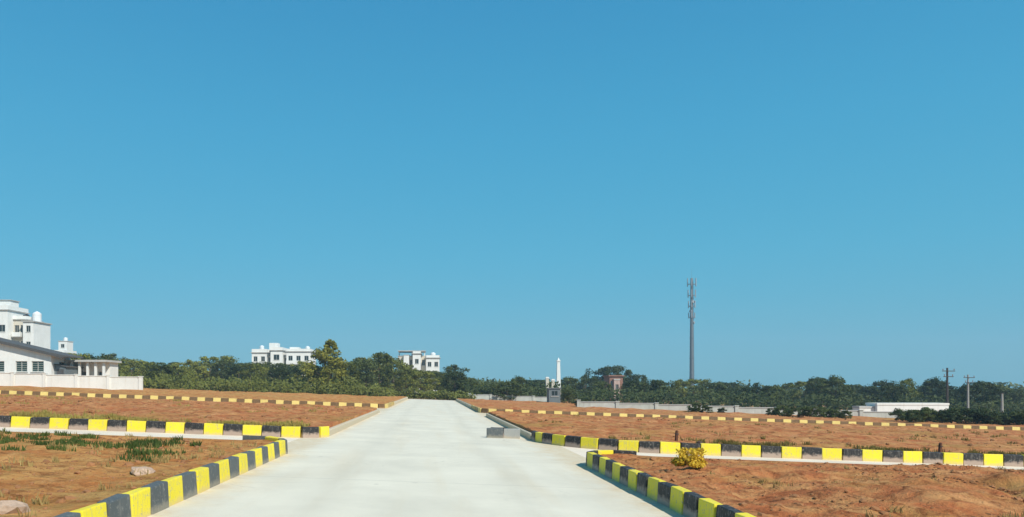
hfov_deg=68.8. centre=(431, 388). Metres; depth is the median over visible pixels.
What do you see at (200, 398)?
kerb stone
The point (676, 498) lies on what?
kerb stone
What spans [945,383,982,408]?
tree
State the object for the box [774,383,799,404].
tree
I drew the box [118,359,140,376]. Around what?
tree
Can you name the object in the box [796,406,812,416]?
shrub
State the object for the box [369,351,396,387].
tree
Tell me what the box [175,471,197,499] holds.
kerb stone
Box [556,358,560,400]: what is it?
white pillar
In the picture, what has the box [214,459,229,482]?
kerb stone
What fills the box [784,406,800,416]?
shrub
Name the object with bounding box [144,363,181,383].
tree
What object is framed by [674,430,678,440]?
marker stake
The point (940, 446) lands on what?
marker stake
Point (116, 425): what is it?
kerb stone
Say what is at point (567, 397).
tree
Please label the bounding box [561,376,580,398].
tree
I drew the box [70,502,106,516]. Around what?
kerb stone
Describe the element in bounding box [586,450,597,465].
kerb stone
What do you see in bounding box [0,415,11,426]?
kerb stone
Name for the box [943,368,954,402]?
utility pole
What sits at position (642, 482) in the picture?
kerb stone
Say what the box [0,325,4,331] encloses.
window
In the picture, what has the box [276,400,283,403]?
kerb stone
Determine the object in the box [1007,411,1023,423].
shrub
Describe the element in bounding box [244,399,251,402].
kerb stone
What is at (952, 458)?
kerb stone
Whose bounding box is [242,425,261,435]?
kerb stone
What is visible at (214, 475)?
kerb stone
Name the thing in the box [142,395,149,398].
kerb stone
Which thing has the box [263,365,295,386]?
tree
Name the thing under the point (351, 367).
tree
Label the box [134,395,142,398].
kerb stone
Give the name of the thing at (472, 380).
tree
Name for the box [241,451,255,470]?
kerb stone
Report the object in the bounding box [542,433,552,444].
kerb stone
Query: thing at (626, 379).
tree
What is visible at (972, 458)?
kerb stone
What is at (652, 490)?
kerb stone
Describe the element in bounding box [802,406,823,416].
shrub
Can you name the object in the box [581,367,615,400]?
tree
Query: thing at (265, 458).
kerb stone
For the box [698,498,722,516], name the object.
kerb stone
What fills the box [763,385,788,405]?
tree
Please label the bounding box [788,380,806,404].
tree
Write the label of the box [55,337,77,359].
distant house
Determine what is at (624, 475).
kerb stone
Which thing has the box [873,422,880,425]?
kerb stone
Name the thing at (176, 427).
kerb stone
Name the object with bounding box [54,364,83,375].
lean to
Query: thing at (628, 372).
tree
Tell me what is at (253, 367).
tree
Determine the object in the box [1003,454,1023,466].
kerb stone
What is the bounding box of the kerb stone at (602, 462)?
[599,457,608,474]
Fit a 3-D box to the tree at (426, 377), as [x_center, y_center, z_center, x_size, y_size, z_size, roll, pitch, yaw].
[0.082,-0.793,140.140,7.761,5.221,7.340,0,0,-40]
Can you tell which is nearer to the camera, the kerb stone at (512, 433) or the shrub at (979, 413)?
the kerb stone at (512, 433)
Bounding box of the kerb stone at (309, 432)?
[300,427,318,437]
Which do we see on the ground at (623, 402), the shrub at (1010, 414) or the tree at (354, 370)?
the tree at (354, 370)
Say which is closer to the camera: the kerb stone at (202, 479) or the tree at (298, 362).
the kerb stone at (202, 479)
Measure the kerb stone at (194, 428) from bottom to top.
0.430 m
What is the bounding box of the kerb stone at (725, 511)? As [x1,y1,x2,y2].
[716,505,743,516]
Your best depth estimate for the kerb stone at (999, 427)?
48.02 m
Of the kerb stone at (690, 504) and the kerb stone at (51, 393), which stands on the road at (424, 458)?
the kerb stone at (690, 504)
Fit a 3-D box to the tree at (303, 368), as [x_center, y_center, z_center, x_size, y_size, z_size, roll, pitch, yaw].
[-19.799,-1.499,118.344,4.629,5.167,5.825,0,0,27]
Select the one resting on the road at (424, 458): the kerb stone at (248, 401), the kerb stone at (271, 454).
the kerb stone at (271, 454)
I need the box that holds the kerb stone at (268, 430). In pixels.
[262,425,280,436]
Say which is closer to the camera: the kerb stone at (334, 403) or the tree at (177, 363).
the kerb stone at (334, 403)
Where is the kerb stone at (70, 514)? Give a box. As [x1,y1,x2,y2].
[54,512,80,516]
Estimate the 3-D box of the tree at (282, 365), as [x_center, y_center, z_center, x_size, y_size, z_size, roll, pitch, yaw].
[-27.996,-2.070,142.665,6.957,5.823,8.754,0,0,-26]
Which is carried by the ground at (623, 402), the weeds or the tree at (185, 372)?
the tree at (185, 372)
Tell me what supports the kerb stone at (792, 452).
on the side road at (581, 451)
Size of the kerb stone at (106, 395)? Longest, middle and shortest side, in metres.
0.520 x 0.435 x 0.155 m
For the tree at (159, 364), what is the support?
on the ground at (623, 402)
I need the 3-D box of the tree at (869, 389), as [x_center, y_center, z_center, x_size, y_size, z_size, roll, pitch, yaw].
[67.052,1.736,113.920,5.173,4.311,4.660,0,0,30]
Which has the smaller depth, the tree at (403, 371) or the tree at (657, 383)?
the tree at (657, 383)
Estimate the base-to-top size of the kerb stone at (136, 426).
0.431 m
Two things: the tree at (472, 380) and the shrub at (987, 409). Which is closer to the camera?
the shrub at (987, 409)
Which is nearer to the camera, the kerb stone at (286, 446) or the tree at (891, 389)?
the kerb stone at (286, 446)
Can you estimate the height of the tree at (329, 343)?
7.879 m
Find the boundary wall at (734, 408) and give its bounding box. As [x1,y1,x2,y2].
[577,400,963,420]
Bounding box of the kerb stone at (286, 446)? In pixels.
[278,438,287,453]
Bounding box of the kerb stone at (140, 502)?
[122,487,150,516]
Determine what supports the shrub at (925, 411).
on the plot soil at (525, 405)
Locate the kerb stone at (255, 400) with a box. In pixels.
[252,399,259,402]
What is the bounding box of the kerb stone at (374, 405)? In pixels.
[370,403,377,407]
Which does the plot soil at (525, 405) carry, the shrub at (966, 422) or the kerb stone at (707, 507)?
the shrub at (966, 422)
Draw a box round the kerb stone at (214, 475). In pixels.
[200,463,219,487]
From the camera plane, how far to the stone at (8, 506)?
6.80 m
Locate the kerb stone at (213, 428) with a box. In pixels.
[204,423,223,434]
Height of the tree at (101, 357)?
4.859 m
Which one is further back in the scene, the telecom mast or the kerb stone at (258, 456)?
the telecom mast
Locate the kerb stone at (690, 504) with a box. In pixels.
[683,492,705,516]
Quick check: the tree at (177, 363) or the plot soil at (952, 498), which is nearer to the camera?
the plot soil at (952, 498)
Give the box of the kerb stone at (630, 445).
[618,440,638,451]
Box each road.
[0,427,1023,469]
[148,399,684,516]
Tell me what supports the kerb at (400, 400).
on the road at (424, 458)
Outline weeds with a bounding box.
[0,428,201,461]
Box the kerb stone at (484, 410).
[481,408,488,412]
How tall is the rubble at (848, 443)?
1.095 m
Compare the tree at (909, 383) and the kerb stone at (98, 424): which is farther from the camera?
the tree at (909, 383)
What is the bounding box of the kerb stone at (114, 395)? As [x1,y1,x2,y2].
[111,394,118,397]
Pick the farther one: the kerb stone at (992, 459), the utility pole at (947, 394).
the utility pole at (947, 394)
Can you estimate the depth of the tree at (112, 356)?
144.03 m
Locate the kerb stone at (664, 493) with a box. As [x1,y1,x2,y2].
[657,482,677,507]
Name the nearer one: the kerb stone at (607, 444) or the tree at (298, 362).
the kerb stone at (607, 444)
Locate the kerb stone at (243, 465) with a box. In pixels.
[233,453,247,474]
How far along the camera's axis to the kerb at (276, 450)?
14.69 m
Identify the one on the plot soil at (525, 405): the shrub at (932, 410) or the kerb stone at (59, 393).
the shrub at (932, 410)
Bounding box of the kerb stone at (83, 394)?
[79,393,87,396]
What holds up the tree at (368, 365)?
on the ground at (623, 402)
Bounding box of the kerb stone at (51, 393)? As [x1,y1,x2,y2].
[48,392,55,395]
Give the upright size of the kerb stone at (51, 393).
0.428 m
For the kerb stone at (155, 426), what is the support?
on the side road at (581, 451)
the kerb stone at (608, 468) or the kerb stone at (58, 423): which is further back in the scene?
the kerb stone at (58, 423)
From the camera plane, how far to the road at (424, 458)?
12.11 m
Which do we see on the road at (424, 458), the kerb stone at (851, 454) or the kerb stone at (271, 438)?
the kerb stone at (271, 438)
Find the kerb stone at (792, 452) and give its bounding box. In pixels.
[781,446,801,458]
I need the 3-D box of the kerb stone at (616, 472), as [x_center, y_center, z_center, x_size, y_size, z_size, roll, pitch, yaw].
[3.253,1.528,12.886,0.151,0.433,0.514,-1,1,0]
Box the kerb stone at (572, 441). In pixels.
[565,435,580,447]
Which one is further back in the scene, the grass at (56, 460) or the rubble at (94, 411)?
the rubble at (94, 411)
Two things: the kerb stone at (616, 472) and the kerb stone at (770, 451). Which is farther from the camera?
the kerb stone at (770, 451)
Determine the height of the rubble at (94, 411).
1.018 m
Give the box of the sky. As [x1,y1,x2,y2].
[0,0,1023,389]
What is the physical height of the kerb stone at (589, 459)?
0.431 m
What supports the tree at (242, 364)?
on the ground at (623, 402)
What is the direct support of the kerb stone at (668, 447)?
on the side road at (581, 451)
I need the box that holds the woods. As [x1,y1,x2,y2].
[129,367,1023,401]
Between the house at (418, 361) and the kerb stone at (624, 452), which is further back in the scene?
the house at (418, 361)
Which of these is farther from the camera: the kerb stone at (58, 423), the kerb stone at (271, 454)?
the kerb stone at (58, 423)
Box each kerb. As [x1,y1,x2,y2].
[10,431,279,458]
[329,409,379,435]
[394,397,407,404]
[456,399,470,407]
[486,413,530,439]
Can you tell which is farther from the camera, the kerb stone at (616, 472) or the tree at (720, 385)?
the tree at (720, 385)
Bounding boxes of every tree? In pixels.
[68,353,91,359]
[87,353,111,359]
[104,353,132,371]
[110,358,133,376]
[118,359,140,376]
[119,359,148,376]
[134,361,157,380]
[144,362,181,374]
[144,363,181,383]
[158,362,186,382]
[161,364,194,383]
[179,359,208,380]
[188,356,228,380]
[189,360,220,380]
[207,355,242,379]
[211,359,237,383]
[221,363,248,380]
[235,362,262,379]
[239,363,264,386]
[254,361,274,377]
[254,367,276,382]
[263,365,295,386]
[271,363,302,381]
[282,366,307,383]
[289,361,310,379]
[295,363,316,385]
[303,347,347,388]
[312,339,352,390]
[333,364,361,388]
[342,361,364,385]
[346,356,372,376]
[348,358,381,390]
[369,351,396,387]
[369,352,395,380]
[376,360,410,390]
[377,356,413,384]
[394,367,421,390]
[394,370,425,391]
[403,371,442,390]
[418,370,451,389]
[425,371,450,393]
[434,364,469,391]
[438,368,469,393]
[451,378,481,389]
[472,382,503,393]
[491,381,525,399]
[511,375,531,391]
[518,380,542,396]
[529,379,550,394]
[541,381,569,391]
[560,387,575,403]
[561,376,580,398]
[570,374,600,397]
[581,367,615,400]
[593,381,612,401]
[602,365,633,388]
[618,377,643,402]
[623,374,646,395]
[627,379,660,402]
[643,379,676,402]
[667,379,692,402]
[680,378,714,401]
[697,382,730,405]
[708,381,744,401]
[719,388,749,405]
[740,383,774,405]
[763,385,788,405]
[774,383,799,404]
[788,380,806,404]
[801,376,831,406]
[806,377,832,405]
[810,375,857,408]
[833,384,867,408]
[853,386,885,405]
[864,380,894,399]
[877,381,910,402]
[889,378,922,400]
[904,385,936,402]
[913,376,956,404]
[933,386,963,405]
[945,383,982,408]
[956,380,1013,405]
[978,384,1014,408]
[985,386,1023,408]
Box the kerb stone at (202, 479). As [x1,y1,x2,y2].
[189,467,209,493]
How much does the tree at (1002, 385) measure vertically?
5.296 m
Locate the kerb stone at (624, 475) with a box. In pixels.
[620,466,634,486]
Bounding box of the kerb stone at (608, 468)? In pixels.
[605,459,617,478]
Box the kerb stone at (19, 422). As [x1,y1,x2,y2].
[10,416,30,427]
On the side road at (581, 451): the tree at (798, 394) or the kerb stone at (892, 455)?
the kerb stone at (892, 455)
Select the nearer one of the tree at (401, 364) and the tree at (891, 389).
the tree at (891, 389)
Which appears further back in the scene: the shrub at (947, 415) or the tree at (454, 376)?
the tree at (454, 376)
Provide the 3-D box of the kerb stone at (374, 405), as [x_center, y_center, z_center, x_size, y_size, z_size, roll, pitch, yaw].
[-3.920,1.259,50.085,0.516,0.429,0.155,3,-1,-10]
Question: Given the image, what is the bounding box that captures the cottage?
[603,375,623,401]
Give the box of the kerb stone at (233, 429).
[223,424,242,435]
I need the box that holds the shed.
[0,337,83,374]
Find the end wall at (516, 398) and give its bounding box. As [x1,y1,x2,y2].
[468,393,546,401]
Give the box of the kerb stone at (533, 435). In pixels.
[531,431,537,441]
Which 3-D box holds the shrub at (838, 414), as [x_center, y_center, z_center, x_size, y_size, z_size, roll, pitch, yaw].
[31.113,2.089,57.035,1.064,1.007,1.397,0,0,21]
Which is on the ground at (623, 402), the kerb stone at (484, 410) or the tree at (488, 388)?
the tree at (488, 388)
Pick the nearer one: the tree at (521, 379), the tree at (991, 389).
the tree at (991, 389)
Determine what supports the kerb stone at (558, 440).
on the side road at (581, 451)
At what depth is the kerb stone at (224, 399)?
50.01 m
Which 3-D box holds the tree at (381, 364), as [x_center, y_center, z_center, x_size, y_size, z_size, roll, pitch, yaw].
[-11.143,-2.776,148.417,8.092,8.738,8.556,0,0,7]
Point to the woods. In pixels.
(802, 390)
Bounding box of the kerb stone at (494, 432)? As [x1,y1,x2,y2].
[487,428,502,437]
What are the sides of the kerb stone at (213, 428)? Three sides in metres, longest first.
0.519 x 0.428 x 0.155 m
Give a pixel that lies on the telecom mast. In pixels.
(692, 306)
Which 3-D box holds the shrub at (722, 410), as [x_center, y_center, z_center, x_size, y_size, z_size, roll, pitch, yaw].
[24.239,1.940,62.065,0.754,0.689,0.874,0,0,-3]
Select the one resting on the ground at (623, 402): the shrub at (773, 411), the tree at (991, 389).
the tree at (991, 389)
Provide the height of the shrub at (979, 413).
1.574 m
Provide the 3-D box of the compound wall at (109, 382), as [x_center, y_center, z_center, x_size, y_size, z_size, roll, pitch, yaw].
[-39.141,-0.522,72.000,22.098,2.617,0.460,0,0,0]
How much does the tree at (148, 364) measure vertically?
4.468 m
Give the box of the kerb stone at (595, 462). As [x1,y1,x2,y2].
[592,454,603,471]
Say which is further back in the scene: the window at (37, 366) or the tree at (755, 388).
the tree at (755, 388)
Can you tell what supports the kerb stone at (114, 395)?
on the side road
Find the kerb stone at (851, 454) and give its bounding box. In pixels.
[842,449,862,460]
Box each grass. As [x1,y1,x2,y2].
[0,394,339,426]
[0,431,256,516]
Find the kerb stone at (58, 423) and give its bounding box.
[49,418,69,428]
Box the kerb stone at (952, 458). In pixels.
[942,452,962,464]
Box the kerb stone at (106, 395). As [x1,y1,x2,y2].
[103,394,110,397]
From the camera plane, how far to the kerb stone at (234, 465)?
11.50 m
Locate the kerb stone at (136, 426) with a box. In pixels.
[127,420,145,431]
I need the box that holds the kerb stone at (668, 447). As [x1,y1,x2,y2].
[659,441,679,453]
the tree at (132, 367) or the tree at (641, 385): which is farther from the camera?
the tree at (132, 367)
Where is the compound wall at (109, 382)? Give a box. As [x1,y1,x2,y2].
[0,372,143,389]
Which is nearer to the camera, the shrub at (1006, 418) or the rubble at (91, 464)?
the rubble at (91, 464)
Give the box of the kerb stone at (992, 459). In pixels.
[983,454,1002,465]
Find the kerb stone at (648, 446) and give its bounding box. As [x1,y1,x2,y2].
[639,441,659,453]
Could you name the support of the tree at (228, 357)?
on the ground at (623, 402)
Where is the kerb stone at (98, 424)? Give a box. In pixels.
[88,419,108,430]
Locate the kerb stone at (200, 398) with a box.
[197,397,204,400]
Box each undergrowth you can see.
[118,369,395,396]
[388,386,477,399]
[459,381,1023,412]
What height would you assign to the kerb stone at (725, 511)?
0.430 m
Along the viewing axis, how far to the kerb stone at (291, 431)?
20.31 m
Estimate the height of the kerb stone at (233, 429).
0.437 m
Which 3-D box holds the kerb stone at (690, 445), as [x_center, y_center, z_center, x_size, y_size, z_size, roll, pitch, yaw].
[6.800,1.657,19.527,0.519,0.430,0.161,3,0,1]
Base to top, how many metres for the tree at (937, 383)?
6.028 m
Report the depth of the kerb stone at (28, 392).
50.01 m
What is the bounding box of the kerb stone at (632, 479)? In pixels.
[628,469,641,490]
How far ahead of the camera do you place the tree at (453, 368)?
145.38 m
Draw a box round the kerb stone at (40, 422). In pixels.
[30,417,50,428]
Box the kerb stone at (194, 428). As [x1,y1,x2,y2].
[184,422,203,433]
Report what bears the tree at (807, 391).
on the ground at (623, 402)
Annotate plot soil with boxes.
[0,386,404,403]
[0,394,376,428]
[0,431,274,516]
[457,398,1023,426]
[489,411,1023,453]
[602,454,1023,516]
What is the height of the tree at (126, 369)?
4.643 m
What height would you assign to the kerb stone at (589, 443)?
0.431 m
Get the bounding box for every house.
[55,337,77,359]
[251,343,315,385]
[398,350,439,391]
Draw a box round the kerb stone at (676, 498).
[670,486,691,514]
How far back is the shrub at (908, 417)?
52.93 m
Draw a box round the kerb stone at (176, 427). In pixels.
[165,422,185,433]
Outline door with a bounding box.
[57,369,63,374]
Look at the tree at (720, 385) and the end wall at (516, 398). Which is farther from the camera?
the tree at (720, 385)
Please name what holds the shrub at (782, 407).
on the plot soil at (525, 405)
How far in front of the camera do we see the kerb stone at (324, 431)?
20.86 m
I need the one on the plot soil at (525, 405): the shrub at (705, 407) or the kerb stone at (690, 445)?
the shrub at (705, 407)
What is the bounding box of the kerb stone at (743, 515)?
[735,513,755,516]
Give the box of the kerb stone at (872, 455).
[861,449,881,461]
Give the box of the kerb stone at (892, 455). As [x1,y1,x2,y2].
[882,450,902,462]
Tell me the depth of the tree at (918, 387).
131.18 m
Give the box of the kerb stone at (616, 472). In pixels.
[612,462,624,482]
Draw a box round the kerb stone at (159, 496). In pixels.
[141,481,168,514]
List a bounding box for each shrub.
[687,402,701,411]
[701,405,712,412]
[717,407,726,412]
[765,408,781,414]
[771,405,790,415]
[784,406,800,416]
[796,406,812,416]
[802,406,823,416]
[814,406,835,417]
[830,409,843,417]
[841,410,852,419]
[888,408,913,420]
[899,409,922,421]
[912,407,935,421]
[919,407,939,421]
[931,409,955,422]
[938,407,973,423]
[960,410,977,423]
[965,407,991,423]
[970,408,1002,423]
[979,412,1003,424]
[993,410,1012,424]
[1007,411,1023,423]
[1011,411,1023,424]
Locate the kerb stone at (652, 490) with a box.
[647,477,665,501]
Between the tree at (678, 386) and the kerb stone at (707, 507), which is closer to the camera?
the kerb stone at (707, 507)
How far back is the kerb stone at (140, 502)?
7.81 m
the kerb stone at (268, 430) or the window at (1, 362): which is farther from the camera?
the window at (1, 362)
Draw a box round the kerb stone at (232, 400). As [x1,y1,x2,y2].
[229,398,236,401]
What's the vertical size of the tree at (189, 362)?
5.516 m
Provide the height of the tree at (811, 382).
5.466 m
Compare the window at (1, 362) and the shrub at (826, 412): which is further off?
the window at (1, 362)
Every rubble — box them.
[0,434,262,516]
[1,394,356,421]
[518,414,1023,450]
[613,457,1023,516]
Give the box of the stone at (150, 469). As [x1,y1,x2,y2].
[131,466,154,475]
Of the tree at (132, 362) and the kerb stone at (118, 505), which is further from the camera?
the tree at (132, 362)
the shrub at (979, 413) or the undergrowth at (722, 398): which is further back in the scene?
the undergrowth at (722, 398)
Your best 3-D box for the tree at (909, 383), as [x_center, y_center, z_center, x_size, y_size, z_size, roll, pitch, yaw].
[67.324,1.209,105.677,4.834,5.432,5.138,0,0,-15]
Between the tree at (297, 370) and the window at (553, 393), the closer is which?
the window at (553, 393)
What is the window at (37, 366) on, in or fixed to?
in the shed
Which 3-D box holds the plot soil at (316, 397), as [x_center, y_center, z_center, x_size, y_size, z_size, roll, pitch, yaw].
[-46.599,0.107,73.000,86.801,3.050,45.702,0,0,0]
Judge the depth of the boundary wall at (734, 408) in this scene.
66.62 m
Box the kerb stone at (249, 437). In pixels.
[242,435,265,439]
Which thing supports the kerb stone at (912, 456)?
on the side road at (581, 451)
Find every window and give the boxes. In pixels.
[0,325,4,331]
[0,361,4,372]
[16,361,27,372]
[30,361,44,372]
[551,391,558,396]
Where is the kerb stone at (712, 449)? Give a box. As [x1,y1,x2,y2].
[700,443,720,455]
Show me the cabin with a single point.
(553, 394)
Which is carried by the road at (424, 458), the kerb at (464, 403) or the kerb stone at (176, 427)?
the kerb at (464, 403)
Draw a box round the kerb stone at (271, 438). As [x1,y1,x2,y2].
[265,436,279,440]
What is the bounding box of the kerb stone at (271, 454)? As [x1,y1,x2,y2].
[264,443,274,461]
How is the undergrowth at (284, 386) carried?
on the ground at (623, 402)
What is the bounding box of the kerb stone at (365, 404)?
[362,403,369,406]
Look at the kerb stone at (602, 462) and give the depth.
13.93 m
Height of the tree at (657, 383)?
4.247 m
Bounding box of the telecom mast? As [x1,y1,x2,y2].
[687,278,695,384]
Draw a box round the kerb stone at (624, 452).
[613,450,636,454]
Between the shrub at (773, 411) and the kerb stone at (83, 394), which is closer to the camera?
the kerb stone at (83, 394)
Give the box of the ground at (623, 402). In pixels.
[259,388,1011,409]
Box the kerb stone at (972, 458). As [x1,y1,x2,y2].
[963,453,982,464]
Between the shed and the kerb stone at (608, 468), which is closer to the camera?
the kerb stone at (608, 468)
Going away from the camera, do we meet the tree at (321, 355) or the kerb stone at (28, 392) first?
the kerb stone at (28, 392)
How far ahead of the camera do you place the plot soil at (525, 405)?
57.01 m
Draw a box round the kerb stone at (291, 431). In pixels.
[281,426,300,437]
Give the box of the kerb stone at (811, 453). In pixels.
[801,447,821,459]
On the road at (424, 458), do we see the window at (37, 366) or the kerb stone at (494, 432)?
the kerb stone at (494, 432)
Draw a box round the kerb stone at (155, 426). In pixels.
[146,421,165,432]
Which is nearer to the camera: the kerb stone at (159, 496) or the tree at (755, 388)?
the kerb stone at (159, 496)
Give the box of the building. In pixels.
[852,403,948,411]
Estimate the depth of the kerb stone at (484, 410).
48.25 m
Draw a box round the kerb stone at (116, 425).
[107,420,126,431]
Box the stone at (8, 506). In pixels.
[0,500,29,514]
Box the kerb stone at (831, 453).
[822,448,841,459]
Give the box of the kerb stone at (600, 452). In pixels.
[593,450,612,454]
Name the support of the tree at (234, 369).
on the ground at (623, 402)
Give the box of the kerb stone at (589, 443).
[580,437,598,449]
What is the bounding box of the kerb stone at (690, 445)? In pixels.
[680,442,700,454]
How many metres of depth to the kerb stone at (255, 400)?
50.02 m
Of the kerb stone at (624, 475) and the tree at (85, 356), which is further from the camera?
the tree at (85, 356)
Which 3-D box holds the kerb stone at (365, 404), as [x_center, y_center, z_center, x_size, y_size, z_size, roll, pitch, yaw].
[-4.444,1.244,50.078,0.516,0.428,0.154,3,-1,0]
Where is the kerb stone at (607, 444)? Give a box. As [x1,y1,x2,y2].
[598,438,618,449]
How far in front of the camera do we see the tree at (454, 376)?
103.06 m
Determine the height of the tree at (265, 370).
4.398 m
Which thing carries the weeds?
on the plot soil at (83, 483)
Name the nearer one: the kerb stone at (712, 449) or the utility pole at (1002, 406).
the kerb stone at (712, 449)
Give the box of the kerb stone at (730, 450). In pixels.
[720,444,740,456]
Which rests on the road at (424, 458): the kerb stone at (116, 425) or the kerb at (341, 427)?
the kerb at (341, 427)
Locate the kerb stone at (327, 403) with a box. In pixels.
[323,402,330,405]
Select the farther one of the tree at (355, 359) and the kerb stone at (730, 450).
the tree at (355, 359)
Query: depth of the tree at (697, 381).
132.52 m
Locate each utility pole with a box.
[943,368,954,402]
[963,375,974,407]
[1001,393,1003,411]
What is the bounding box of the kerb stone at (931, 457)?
[922,452,942,463]
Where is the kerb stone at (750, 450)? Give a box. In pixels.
[741,445,760,456]
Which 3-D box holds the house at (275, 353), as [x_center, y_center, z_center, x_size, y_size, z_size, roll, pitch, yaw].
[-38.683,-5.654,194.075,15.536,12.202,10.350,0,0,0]
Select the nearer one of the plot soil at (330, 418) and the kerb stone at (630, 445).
the kerb stone at (630, 445)
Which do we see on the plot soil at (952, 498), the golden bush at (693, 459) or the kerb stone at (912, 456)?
the golden bush at (693, 459)
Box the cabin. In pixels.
[546,388,560,402]
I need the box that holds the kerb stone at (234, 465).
[223,456,239,478]
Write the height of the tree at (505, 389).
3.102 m
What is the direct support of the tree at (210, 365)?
on the ground at (623, 402)
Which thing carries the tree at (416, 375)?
on the ground at (623, 402)
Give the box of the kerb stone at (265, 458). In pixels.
[257,446,268,463]
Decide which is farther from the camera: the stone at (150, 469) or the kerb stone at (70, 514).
the stone at (150, 469)
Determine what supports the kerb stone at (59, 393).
on the side road
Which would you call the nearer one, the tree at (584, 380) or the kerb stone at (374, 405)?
the kerb stone at (374, 405)
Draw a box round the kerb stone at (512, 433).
[504,429,519,438]
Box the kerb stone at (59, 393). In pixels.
[56,392,63,395]
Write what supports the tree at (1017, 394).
on the ground at (623, 402)
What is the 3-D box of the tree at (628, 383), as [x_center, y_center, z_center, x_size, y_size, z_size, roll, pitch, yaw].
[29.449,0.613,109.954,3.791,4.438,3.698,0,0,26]
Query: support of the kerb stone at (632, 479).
on the road at (424, 458)
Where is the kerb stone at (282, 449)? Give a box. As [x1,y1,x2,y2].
[275,440,285,455]
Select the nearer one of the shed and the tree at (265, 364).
the shed
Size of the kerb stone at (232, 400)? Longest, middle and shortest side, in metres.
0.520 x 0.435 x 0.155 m
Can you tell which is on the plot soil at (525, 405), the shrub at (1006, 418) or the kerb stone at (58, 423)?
the shrub at (1006, 418)
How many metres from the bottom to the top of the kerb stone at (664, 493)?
0.433 m
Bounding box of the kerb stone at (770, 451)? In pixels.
[760,445,780,457]
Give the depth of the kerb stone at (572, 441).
20.61 m
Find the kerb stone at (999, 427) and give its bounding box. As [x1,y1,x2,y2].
[996,426,1003,429]
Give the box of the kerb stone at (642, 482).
[636,472,652,495]
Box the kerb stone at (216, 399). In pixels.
[213,398,220,401]
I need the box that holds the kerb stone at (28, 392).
[24,391,32,394]
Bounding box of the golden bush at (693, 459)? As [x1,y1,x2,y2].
[671,447,707,467]
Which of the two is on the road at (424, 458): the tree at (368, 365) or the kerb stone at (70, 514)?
the kerb stone at (70, 514)
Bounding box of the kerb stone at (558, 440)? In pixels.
[552,434,565,445]
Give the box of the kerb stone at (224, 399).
[221,398,228,401]
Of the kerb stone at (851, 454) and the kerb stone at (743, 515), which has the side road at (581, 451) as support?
the kerb stone at (851, 454)
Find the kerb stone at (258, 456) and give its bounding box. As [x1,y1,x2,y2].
[248,448,262,466]
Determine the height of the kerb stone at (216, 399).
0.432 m
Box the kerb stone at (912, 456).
[903,451,921,462]
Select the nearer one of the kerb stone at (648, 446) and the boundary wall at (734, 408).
the kerb stone at (648, 446)
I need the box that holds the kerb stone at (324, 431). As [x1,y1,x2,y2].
[319,426,328,437]
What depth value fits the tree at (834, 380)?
101.44 m
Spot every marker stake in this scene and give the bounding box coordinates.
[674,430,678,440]
[938,442,942,451]
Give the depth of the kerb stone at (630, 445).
19.70 m
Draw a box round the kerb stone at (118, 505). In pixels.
[97,494,130,516]
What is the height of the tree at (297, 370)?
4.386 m
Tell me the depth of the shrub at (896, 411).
55.87 m
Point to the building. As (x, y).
(892, 406)
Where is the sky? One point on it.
(502, 190)
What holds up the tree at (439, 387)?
on the ground at (623, 402)
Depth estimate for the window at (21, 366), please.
75.12 m
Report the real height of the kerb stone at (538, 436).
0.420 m
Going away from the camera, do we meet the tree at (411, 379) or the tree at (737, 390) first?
the tree at (737, 390)
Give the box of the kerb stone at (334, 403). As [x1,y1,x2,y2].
[331,402,338,405]
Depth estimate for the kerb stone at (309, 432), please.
20.45 m
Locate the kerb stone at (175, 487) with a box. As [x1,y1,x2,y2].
[161,475,182,506]
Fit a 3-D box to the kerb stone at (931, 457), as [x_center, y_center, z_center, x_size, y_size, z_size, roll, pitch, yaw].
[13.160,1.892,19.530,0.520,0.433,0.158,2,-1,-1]
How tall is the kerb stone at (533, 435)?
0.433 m
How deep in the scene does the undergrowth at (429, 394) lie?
97.24 m
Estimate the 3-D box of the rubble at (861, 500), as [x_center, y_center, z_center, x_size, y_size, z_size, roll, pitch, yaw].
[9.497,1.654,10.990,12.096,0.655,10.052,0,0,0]
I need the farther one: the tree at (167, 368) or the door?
the tree at (167, 368)
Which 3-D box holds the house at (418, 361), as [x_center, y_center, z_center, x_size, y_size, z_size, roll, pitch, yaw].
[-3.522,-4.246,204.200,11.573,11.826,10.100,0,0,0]
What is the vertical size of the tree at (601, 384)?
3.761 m
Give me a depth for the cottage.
122.00 m
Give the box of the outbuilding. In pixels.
[64,360,121,376]
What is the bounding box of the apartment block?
[0,300,51,348]
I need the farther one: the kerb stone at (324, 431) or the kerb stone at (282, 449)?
the kerb stone at (324, 431)
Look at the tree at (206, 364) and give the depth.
132.09 m
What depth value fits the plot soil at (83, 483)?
10.12 m
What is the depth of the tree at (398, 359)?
147.10 m
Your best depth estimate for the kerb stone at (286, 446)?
15.55 m
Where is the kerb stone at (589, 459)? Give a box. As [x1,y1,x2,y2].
[587,452,595,468]
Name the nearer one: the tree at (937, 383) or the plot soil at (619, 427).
the plot soil at (619, 427)
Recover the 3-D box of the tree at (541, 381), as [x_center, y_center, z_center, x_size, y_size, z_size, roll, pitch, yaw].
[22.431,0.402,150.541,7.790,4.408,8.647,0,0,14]
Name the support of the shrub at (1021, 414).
on the plot soil at (525, 405)
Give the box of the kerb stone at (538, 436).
[535,432,542,442]
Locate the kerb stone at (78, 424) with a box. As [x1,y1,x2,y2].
[69,419,88,429]

